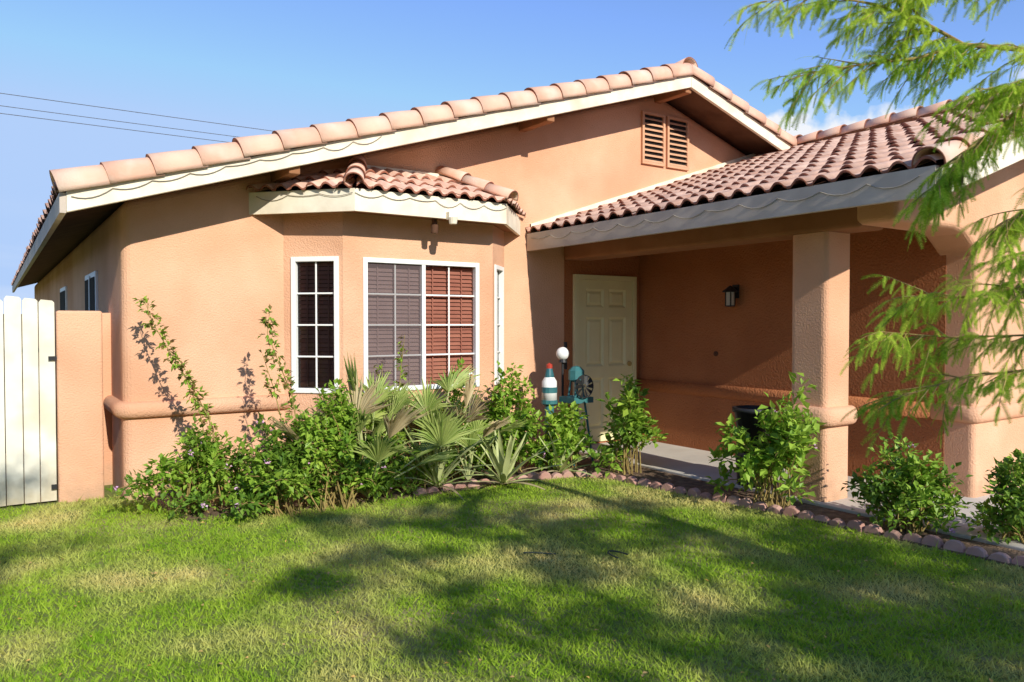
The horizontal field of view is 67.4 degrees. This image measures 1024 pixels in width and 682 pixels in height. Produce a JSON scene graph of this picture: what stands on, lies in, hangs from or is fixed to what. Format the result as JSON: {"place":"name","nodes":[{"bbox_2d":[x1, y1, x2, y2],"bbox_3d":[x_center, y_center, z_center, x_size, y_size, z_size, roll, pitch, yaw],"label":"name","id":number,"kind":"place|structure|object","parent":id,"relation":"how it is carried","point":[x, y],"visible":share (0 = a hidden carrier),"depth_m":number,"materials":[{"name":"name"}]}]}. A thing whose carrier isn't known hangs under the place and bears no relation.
{"place":"outdoors","nodes":[
{"label":"outdoors","id":0,"kind":"place"},
{"bbox_2d":[259,176,356,191],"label":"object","id":1,"kind":"structure","parent":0,"point":[313,187],"depth_m":7.02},
{"bbox_2d":[246,167,356,190],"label":"bay roof","id":2,"kind":"structure","parent":1,"relation":"on","point":[332,178],"depth_m":7.01,"materials":[{"name":"tile"}]},
{"bbox_2d":[249,188,519,235],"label":"bay fascia","id":3,"kind":"structure","parent":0,"point":[508,217],"depth_m":7.00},
{"bbox_2d":[293,211,511,231],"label":"bay soffit","id":4,"kind":"structure","parent":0,"point":[503,227],"depth_m":7.52,"materials":[{"name":"beige paint"}]},
{"bbox_2d":[358,165,447,176],"bbox_3d":[-1.110,-1.730,7.868,1.000,0.045,0.049,-1,2,-34],"label":"bay roof flashing","id":5,"kind":"object","parent":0,"point":[409,171],"visible":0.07,"depth_m":7.87,"materials":[{"name":"beige metal"}]},
{"bbox_2d":[343,212,492,474],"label":"bay wall front","id":6,"kind":"structure","parent":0,"point":[375,236],"depth_m":7.51,"materials":[{"name":"orange paint"}]},
{"bbox_2d":[363,257,479,391],"bbox_3d":[-0.883,-0.159,7.600,1.278,1.275,0.068,-1,2,-34],"label":"bay window front frame","id":7,"kind":"object","parent":6,"relation":"in","point":[475,324],"visible":0.8,"depth_m":7.58,"materials":[{"name":"white plastic"}]},
{"bbox_2d":[368,263,419,385],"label":"bay window front blinds","id":8,"kind":"object","parent":7,"relation":"attached to","point":[404,279],"visible":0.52,"depth_m":7.48,"materials":[{"name":"grey plastic"}]},
{"bbox_2d":[368,263,471,383],"bbox_3d":[-0.940,-0.161,7.685,1.298,1.295,0.001,-1,2,-34],"label":"dark bay window front","id":9,"kind":"structure","parent":7,"relation":"in","point":[418,313],"depth_m":7.65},
{"bbox_2d":[419,265,472,383],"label":"bay window front blinds","id":10,"kind":"object","parent":7,"relation":"attached to","point":[436,309],"visible":0.84,"depth_m":7.81,"materials":[{"name":"brown plastic"}]},
{"bbox_2d":[355,173,499,202],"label":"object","id":11,"kind":"structure","parent":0,"point":[408,191],"depth_m":7.35,"materials":[{"name":"red tile"}]},
{"bbox_2d":[356,167,509,202],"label":"bay roof front","id":12,"kind":"structure","parent":11,"relation":"on","point":[446,185],"depth_m":7.44,"materials":[{"name":"tile"}]},
{"bbox_2d":[493,225,503,403],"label":"bay wall","id":13,"kind":"structure","parent":0,"point":[498,246],"depth_m":8.21,"materials":[{"name":"orange paint"}]},
{"bbox_2d":[494,264,503,384],"bbox_3d":[-0.161,-0.175,8.333,0.430,1.275,0.068,-7,7,-79],"label":"bay window right frame","id":14,"kind":"object","parent":13,"relation":"in","point":[498,313],"visible":0.68,"depth_m":8.49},
{"bbox_2d":[489,192,525,216],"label":"bay roof","id":15,"kind":"structure","parent":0,"point":[514,206],"depth_m":8.10,"materials":[{"name":"red tile"}]},
{"bbox_2d":[0,431,1023,681],"bbox_3d":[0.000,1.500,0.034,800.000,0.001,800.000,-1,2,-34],"label":"ground","id":16,"kind":"structure","parent":0,"point":[522,635],"depth_m":4.09,"materials":[{"name":"green plant"}]},
{"bbox_2d":[0,296,56,506],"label":"wooden gate","id":17,"kind":"object","parent":16,"relation":"on","point":[28,357],"visible":1,"depth_m":6.32,"materials":[{"name":"white paint"}]},
{"bbox_2d":[55,311,103,502],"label":"pillar","id":18,"kind":"structure","parent":16,"relation":"on","point":[79,402],"depth_m":6.48,"materials":[{"name":"orange paint"}]},
{"bbox_2d":[102,313,112,484],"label":"wall","id":19,"kind":"structure","parent":16,"relation":"on","point":[107,390],"depth_m":7.13,"materials":[{"name":"orange paint"}]},
{"bbox_2d":[34,96,745,499],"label":"walls","id":20,"kind":"structure","parent":16,"relation":"on","point":[202,266],"depth_m":7.13,"materials":[{"name":"orange paint"}]},
{"bbox_2d":[60,286,67,310],"bbox_3d":[-6.839,-0.464,11.724,0.030,0.700,1.100,-1,2,-34],"label":"side window frame","id":21,"kind":"object","parent":20,"relation":"attached to","point":[66,303],"visible":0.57,"depth_m":11.27,"materials":[{"name":"white plastic"}]},
{"bbox_2d":[60,290,64,310],"bbox_3d":[-6.855,-0.464,11.713,0.006,0.580,0.980,-1,2,-34],"label":"side window glass","id":22,"kind":"object","parent":21,"relation":"attached to","point":[62,300],"visible":0.57,"depth_m":11.65,"materials":[{"name":"black glass"}]},
{"bbox_2d":[18,201,125,287],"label":"roof soffit","id":23,"kind":"structure","parent":20,"relation":"on","point":[73,231],"depth_m":9.05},
{"bbox_2d":[85,271,97,310],"bbox_3d":[-4.602,-0.389,8.408,0.030,0.700,1.100,-1,2,-34],"label":"side window frame","id":24,"kind":"object","parent":20,"relation":"attached to","point":[94,274],"visible":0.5,"depth_m":7.95,"materials":[{"name":"white plastic"}]},
{"bbox_2d":[88,276,89,310],"bbox_3d":[-4.607,-0.389,8.381,0.018,0.640,0.060,-1,2,-34],"label":"window","id":25,"kind":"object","parent":24,"relation":"attached to","point":[89,290],"visible":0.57,"depth_m":8.35,"materials":[{"name":"grey glass"}]},
{"bbox_2d":[85,277,94,310],"bbox_3d":[-4.618,-0.389,8.398,0.006,0.580,0.980,-1,2,-34],"label":"side window glass","id":26,"kind":"object","parent":24,"relation":"attached to","point":[92,293],"visible":0.64,"depth_m":8.26,"materials":[{"name":"glass"}]},
{"bbox_2d":[55,361,289,418],"bbox_3d":[-7.406,0.425,13.792,1.470,0.150,16.870,-1,2,-34],"label":"wall molding","id":27,"kind":"object","parent":20,"relation":"attached to","point":[115,406],"visible":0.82,"depth_m":6.75,"materials":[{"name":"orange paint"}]},
{"bbox_2d":[11,83,642,285],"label":"roof","id":28,"kind":"structure","parent":20,"relation":"on","point":[46,211],"depth_m":7.75,"materials":[{"name":"ceramic"}]},
{"bbox_2d":[12,192,65,292],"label":"eave fascia","id":29,"kind":"structure","parent":28,"relation":"attached to","point":[56,215],"depth_m":7.38,"materials":[{"name":"paint"}]},
{"bbox_2d":[49,63,692,192],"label":"rake tiles","id":30,"kind":"object","parent":28,"relation":"on","point":[149,165],"visible":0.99,"depth_m":6.84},
{"bbox_2d":[676,57,697,66],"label":"ridge tiles","id":31,"kind":"object","parent":28,"relation":"on","point":[691,60],"visible":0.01,"depth_m":9.45,"materials":[{"name":"ceramic"}]},
{"bbox_2d":[66,75,690,212],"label":"rake fascia","id":32,"kind":"structure","parent":20,"relation":"attached to","point":[416,134],"depth_m":6.95,"materials":[{"name":"white wood"}]},
{"bbox_2d":[269,88,690,182],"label":"outlookers","id":33,"kind":"object","parent":20,"relation":"attached to","point":[283,175],"visible":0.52,"depth_m":8.44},
{"bbox_2d":[641,111,688,170],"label":"vent louvers","id":34,"kind":"object","parent":20,"relation":"attached to","point":[666,123],"visible":1,"depth_m":9.92,"materials":[{"name":"brown wood"}]},
{"bbox_2d":[645,114,685,167],"bbox_3d":[1.982,-2.585,9.961,0.770,0.600,0.004,-1,2,-34],"label":"dark vent","id":35,"kind":"object","parent":20,"relation":"attached to","point":[660,139],"visible":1,"depth_m":9.92,"materials":[{"name":"brown wood"}]},
{"bbox_2d":[693,75,789,143],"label":"roof","id":36,"kind":"structure","parent":20,"relation":"on","point":[732,103],"depth_m":9.89,"materials":[{"name":"ceramic"}]},
{"bbox_2d":[666,90,777,154],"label":"roof soffit","id":37,"kind":"structure","parent":36,"relation":"attached to","point":[711,117],"depth_m":10.32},
{"bbox_2d":[690,75,791,149],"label":"rake fascia","id":38,"kind":"structure","parent":36,"relation":"attached to","point":[716,99],"depth_m":9.87,"materials":[{"name":"white wood"}]},
{"bbox_2d":[680,63,802,145],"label":"rake tiles","id":39,"kind":"object","parent":36,"relation":"on","point":[724,91],"visible":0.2,"depth_m":9.88,"materials":[{"name":"orange ceramic"}]},
{"bbox_2d":[0,476,1019,681],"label":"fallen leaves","id":40,"kind":"object","parent":16,"relation":"on","point":[644,672],"visible":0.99,"depth_m":4.31,"materials":[{"name":"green plant"}]},
{"bbox_2d":[523,550,627,558],"bbox_3d":[0.411,1.359,4.941,0.665,0.011,0.150,0,1,10],"label":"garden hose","id":41,"kind":"object","parent":16,"relation":"on","point":[610,554],"visible":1,"depth_m":4.92,"materials":[{"name":"green rubber"}]},
{"bbox_2d":[412,469,1023,565],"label":"brick edging","id":42,"kind":"object","parent":16,"relation":"on","point":[931,540],"visible":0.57,"depth_m":6.10,"materials":[{"name":"brown brick"}]},
{"bbox_2d":[791,232,849,501],"bbox_3d":[2.611,0.229,6.508,0.350,2.350,0.350,-1,2,-34],"label":"column shaft","id":43,"kind":"object","parent":16,"relation":"on","point":[820,306],"visible":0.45,"depth_m":6.36,"materials":[{"name":"orange paint"}]},
{"bbox_2d":[564,207,882,260],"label":"porch beam","id":44,"kind":"structure","parent":43,"relation":"on","point":[845,220],"depth_m":7.10,"materials":[{"name":"paint"}]},
{"bbox_2d":[784,405,857,426],"bbox_3d":[2.611,0.618,6.517,0.490,0.160,0.490,-1,2,-34],"label":"column band","id":45,"kind":"object","parent":43,"relation":"attached to","point":[831,416],"depth_m":6.29,"materials":[{"name":"paint"}]},
{"bbox_2d":[724,0,1023,456],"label":"feathery tree","id":46,"kind":"object","parent":16,"relation":"on","point":[952,177],"visible":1,"depth_m":2.77,"materials":[{"name":"green plant"}]},
{"bbox_2d":[0,0,1023,313],"label":"sky","id":47,"kind":"structure","parent":0,"point":[272,65],"materials":[{"name":"blue"}]},
{"bbox_2d":[145,453,1023,568],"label":"flower bed soil","id":48,"kind":"structure","parent":0,"point":[675,480],"depth_m":6.55,"materials":[{"name":"brown soil"}]},
{"bbox_2d":[132,296,230,506],"bbox_3d":[-2.653,0.497,6.174,0.763,1.734,0.213,0,1,-4],"label":"rose bush","id":49,"kind":"object","parent":48,"relation":"on","point":[193,393],"visible":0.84,"depth_m":6.16,"materials":[{"name":"green plant"}]},
{"bbox_2d":[106,416,269,518],"bbox_3d":[-2.435,0.978,6.127,1.410,0.807,0.834,-1,2,-34],"label":"lantana bush","id":50,"kind":"object","parent":48,"relation":"on","point":[197,489],"visible":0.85,"depth_m":5.97,"materials":[{"name":"green plant"}]},
{"bbox_2d":[257,304,305,504],"bbox_3d":[-1.872,0.527,6.304,0.425,1.666,0.229,0,1,0],"label":"rose bush","id":51,"kind":"object","parent":48,"relation":"on","point":[286,385],"visible":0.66,"depth_m":6.30,"materials":[{"name":"green plant"}]},
{"bbox_2d":[213,412,365,520],"bbox_3d":[-1.725,0.957,6.000,1.172,0.829,0.816,0,1,-10],"label":"lantana bush","id":52,"kind":"object","parent":48,"relation":"on","point":[274,486],"visible":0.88,"depth_m":5.92,"materials":[{"name":"green plant"}]},
{"bbox_2d":[283,212,342,480],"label":"bay wall","id":53,"kind":"structure","parent":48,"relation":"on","point":[311,234],"depth_m":7.18,"materials":[{"name":"orange paint"}]},
{"bbox_2d":[291,256,339,393],"bbox_3d":[-1.834,-0.149,7.189,0.068,1.275,0.475,-7,7,-79],"label":"bay window left frame","id":54,"kind":"object","parent":53,"relation":"in","point":[295,325],"visible":0.88,"depth_m":7.18,"materials":[{"name":"white plastic"}]},
{"bbox_2d":[298,262,333,387],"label":"bay window left blinds","id":55,"kind":"object","parent":54,"relation":"attached to","point":[307,346],"visible":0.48,"depth_m":7.24,"materials":[{"name":"plastic"}]},
{"bbox_2d":[301,262,333,385],"bbox_3d":[-1.820,-0.151,7.258,0.395,1.295,0.394,-1,2,-34],"label":"bay window left","id":56,"kind":"structure","parent":54,"relation":"in","point":[317,317],"depth_m":7.29,"materials":[{"name":"black glass"}]},
{"bbox_2d":[343,154,366,183],"bbox_3d":[-1.452,-1.614,7.160,0.185,0.450,0.978,0,1,-9],"label":"bay hip","id":57,"kind":"object","parent":53,"relation":"on","point":[355,165],"visible":1,"depth_m":7.01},
{"bbox_2d":[431,218,437,232],"bbox_3d":[-0.745,-1.121,7.375,0.072,0.170,0.072,-1,2,-34],"label":"floodlight sensor","id":58,"kind":"object","parent":53,"relation":"attached to","point":[434,227],"visible":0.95,"depth_m":7.35,"materials":[{"name":"brown plastic"}]},
{"bbox_2d":[446,212,457,223],"bbox_3d":[-0.564,-1.164,7.263,0.105,0.120,0.145,-1,2,-34],"label":"floodlight head","id":59,"kind":"object","parent":53,"relation":"attached to","point":[451,217],"visible":1,"depth_m":7.23},
{"bbox_2d":[435,166,517,200],"bbox_3d":[-0.364,-1.631,7.896,0.963,0.441,0.190,1,2,33],"label":"bay hip","id":60,"kind":"object","parent":53,"relation":"on","point":[480,183],"visible":1,"depth_m":7.80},
{"bbox_2d":[71,136,919,238],"bbox_3d":[-0.115,-1.486,7.032,6.005,0.828,3.345,0,1,7],"label":"string light wire","id":61,"kind":"object","parent":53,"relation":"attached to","point":[461,203],"visible":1,"depth_m":6.57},
{"bbox_2d":[258,378,409,512],"bbox_3d":[-1.463,0.830,6.198,1.166,1.072,0.797,-1,2,-34],"label":"lantana bush","id":62,"kind":"object","parent":48,"relation":"on","point":[340,430],"visible":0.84,"depth_m":6.16,"materials":[{"name":"green plant"}]},
{"bbox_2d":[270,352,461,497],"bbox_3d":[-1.207,0.692,6.448,1.545,1.265,1.462,0,1,10],"label":"fan palm","id":63,"kind":"object","parent":48,"relation":"on","point":[373,395],"visible":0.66,"depth_m":6.31,"materials":[{"name":"green plant"}]},
{"bbox_2d":[345,404,420,501],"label":"lantana bush","id":64,"kind":"object","parent":48,"relation":"on","point":[396,462],"visible":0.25,"depth_m":6.57,"materials":[{"name":"green plant"}]},
{"bbox_2d":[373,335,408,489],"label":"rose bush","id":65,"kind":"object","parent":48,"relation":"on","point":[400,360],"visible":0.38,"depth_m":6.92,"materials":[{"name":"green plant"}]},
{"bbox_2d":[354,455,450,496],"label":"ground cover","id":66,"kind":"object","parent":48,"relation":"on","point":[406,486],"visible":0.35,"depth_m":6.80,"materials":[{"name":"green plant"}]},
{"bbox_2d":[355,364,518,477],"bbox_3d":[-0.675,0.761,7.201,1.496,1.093,1.761,0,1,6],"label":"fan palm","id":67,"kind":"object","parent":48,"relation":"on","point":[441,429],"visible":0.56,"depth_m":6.87,"materials":[{"name":"green plant"}]},
{"bbox_2d":[396,411,497,498],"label":"yucca plant","id":68,"kind":"object","parent":48,"relation":"on","point":[440,468],"visible":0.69,"depth_m":6.86,"materials":[{"name":"green plant"}]},
{"bbox_2d":[406,358,493,481],"bbox_3d":[-0.552,0.757,7.394,0.975,1.203,0.646,0,1,-8],"label":"leafy shrub","id":69,"kind":"object","parent":48,"relation":"on","point":[456,392],"visible":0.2,"depth_m":7.38,"materials":[{"name":"green plant"}]},
{"bbox_2d":[415,398,528,479],"bbox_3d":[-0.408,0.899,7.203,0.942,0.815,1.113,-1,2,-34],"label":"fan palm","id":70,"kind":"object","parent":48,"relation":"on","point":[489,438],"visible":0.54,"depth_m":7.13,"materials":[{"name":"green plant"}]},
{"bbox_2d":[465,361,544,471],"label":"leafy shrub","id":71,"kind":"object","parent":48,"relation":"on","point":[500,409],"visible":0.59,"depth_m":7.66,"materials":[{"name":"green plant"}]},
{"bbox_2d":[455,428,562,489],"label":"yucca plant","id":72,"kind":"object","parent":48,"relation":"on","point":[503,467],"visible":0.96,"depth_m":7.01,"materials":[{"name":"green plant"}]},
{"bbox_2d":[541,363,557,440],"bbox_3d":[0.402,0.774,8.276,0.180,1.080,0.180,-1,2,-34],"label":"lighthouse ornament","id":73,"kind":"object","parent":48,"relation":"on","point":[549,389],"visible":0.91,"depth_m":8.21,"materials":[{"name":"teal paint"}]},
{"bbox_2d":[523,431,595,476],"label":"yucca plant","id":74,"kind":"object","parent":48,"relation":"on","point":[563,467],"visible":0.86,"depth_m":7.56,"materials":[{"name":"green plant"}]},
{"bbox_2d":[526,401,598,472],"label":"hibiscus shrub","id":75,"kind":"object","parent":48,"relation":"on","point":[562,424],"visible":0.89,"depth_m":7.72,"materials":[{"name":"green plant"}]},
{"bbox_2d":[556,342,568,402],"bbox_3d":[0.559,0.661,8.379,0.162,1.300,0.144,-1,2,-34],"label":"globe lamp","id":76,"kind":"object","parent":48,"relation":"on","point":[562,354],"visible":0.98,"depth_m":8.35,"materials":[{"name":"white metal"}]},
{"bbox_2d":[559,366,593,465],"bbox_3d":[0.694,0.791,8.215,0.288,1.052,0.312,-1,2,-34],"label":"garden windmill","id":77,"kind":"object","parent":48,"relation":"on","point":[576,375],"visible":0.75,"depth_m":8.14,"materials":[{"name":"teal paint"}]},
{"bbox_2d":[590,373,668,477],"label":"hibiscus shrub","id":78,"kind":"object","parent":48,"relation":"on","point":[636,426],"visible":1,"depth_m":7.54,"materials":[{"name":"green plant"}]},
{"bbox_2d":[705,372,826,508],"bbox_3d":[2.035,0.806,6.191,0.897,1.119,1.158,0,1,9],"label":"hibiscus shrub","id":79,"kind":"object","parent":48,"relation":"on","point":[784,441],"visible":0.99,"depth_m":6.13,"materials":[{"name":"green plant"}]},
{"bbox_2d":[841,432,981,539],"bbox_3d":[2.856,1.041,5.523,0.810,0.739,0.860,0,1,9],"label":"lantana bush","id":80,"kind":"object","parent":48,"relation":"on","point":[905,488],"visible":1,"depth_m":5.41,"materials":[{"name":"green plant"}]},
{"bbox_2d":[965,448,1023,543],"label":"lantana bush","id":81,"kind":"object","parent":48,"relation":"on","point":[1010,512],"visible":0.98,"depth_m":5.17,"materials":[{"name":"green plant"}]},
{"bbox_2d":[564,256,638,443],"bbox_3d":[1.102,0.087,9.458,1.200,2.500,0.058,-1,2,-34],"label":"porch door wall","id":82,"kind":"structure","parent":0,"point":[626,266],"depth_m":9.24,"materials":[{"name":"orange paint"}]},
{"bbox_2d":[573,274,636,428],"bbox_3d":[1.141,0.228,9.444,0.995,2.060,0.070,-1,2,-34],"label":"door frame","id":83,"kind":"object","parent":82,"relation":"attached to","point":[576,305],"visible":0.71,"depth_m":9.26,"materials":[{"name":"beige wood"}]},
{"bbox_2d":[579,279,631,441],"bbox_3d":[1.141,0.242,9.457,0.860,1.970,0.050,-1,2,-34],"label":"front door","id":84,"kind":"structure","parent":83,"relation":"attached to","point":[605,347],"depth_m":9.42,"materials":[{"name":"beige wood"}]},
{"bbox_2d":[571,440,1023,550],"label":"concrete path","id":85,"kind":"structure","parent":0,"point":[681,461],"depth_m":7.37,"materials":[{"name":"grey concrete"}]},
{"bbox_2d":[732,405,775,487],"bbox_3d":[2.198,0.958,6.994,0.380,0.710,0.374,-1,2,-34],"label":"planter pot","id":86,"kind":"object","parent":85,"relation":"on","point":[746,414],"visible":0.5,"depth_m":6.87,"materials":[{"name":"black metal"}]},
{"bbox_2d":[639,228,945,486],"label":"wing body","id":87,"kind":"structure","parent":85,"relation":"on","point":[690,322],"depth_m":8.28,"materials":[{"name":"orange paint"}]},
{"bbox_2d":[722,285,738,306],"bbox_3d":[2.399,-0.497,8.424,0.185,0.245,0.170,-1,2,-34],"label":"wall lantern","id":88,"kind":"object","parent":87,"relation":"attached to","point":[731,293],"depth_m":8.39,"materials":[{"name":"black metal"}]},
{"bbox_2d":[525,98,1023,232],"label":"roof wing","id":89,"kind":"structure","parent":87,"relation":"on","point":[859,154],"depth_m":7.37,"materials":[{"name":"orange ceramic"}]},
{"bbox_2d":[531,153,755,226],"bbox_3d":[1.910,-2.000,9.912,4.100,1.433,0.030,-1,2,-34],"label":"roof flashing","id":90,"kind":"object","parent":89,"relation":"attached to","point":[595,205],"visible":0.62,"depth_m":9.66,"materials":[{"name":"paint"}]},
{"bbox_2d":[527,165,938,250],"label":"wing eave fascia","id":91,"kind":"structure","parent":89,"relation":"attached to","point":[866,195],"depth_m":6.16,"materials":[{"name":"paint"}]},
{"bbox_2d":[539,159,943,231],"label":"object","id":92,"kind":"structure","parent":89,"relation":"attached to","point":[940,162],"depth_m":6.33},
{"bbox_2d":[787,92,1021,144],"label":"roof ridge tiles","id":93,"kind":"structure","parent":89,"relation":"on","point":[908,115],"depth_m":9.62,"materials":[{"name":"orange ceramic"}]},
{"bbox_2d":[911,119,1017,167],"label":"rake tiles wing","id":94,"kind":"structure","parent":89,"relation":"attached to","point":[952,150],"depth_m":5.07,"materials":[{"name":"orange ceramic"}]},
{"bbox_2d":[936,136,1023,191],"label":"wing rake fascia","id":95,"kind":"structure","parent":89,"relation":"attached to","point":[1010,158],"depth_m":5.39,"materials":[{"name":"paint"}]},
{"bbox_2d":[636,378,930,418],"bbox_3d":[2.638,0.580,8.242,0.080,0.150,3.690,-1,2,-34],"label":"wall molding","id":96,"kind":"object","parent":87,"relation":"attached to","point":[738,393],"visible":0.64,"depth_m":8.45,"materials":[{"name":"orange paint"}]},
{"bbox_2d":[930,401,1023,422],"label":"column molding","id":97,"kind":"structure","parent":87,"relation":"attached to","point":[972,414],"depth_m":6.53,"materials":[{"name":"orange paint"}]},
{"bbox_2d":[857,159,1023,497],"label":"wing front wall","id":98,"kind":"structure","parent":0,"point":[975,449],"depth_m":6.53,"materials":[{"name":"paint"}]},
{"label":"utility pole","id":99,"kind":"object","parent":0,"visible":0},
{"bbox_2d":[0,93,270,141],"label":"power line","id":100,"kind":"object","parent":99,"relation":"attached to","point":[120,121],"visible":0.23,"depth_m":26.75,"materials":[{"name":"metal"}]}
]}

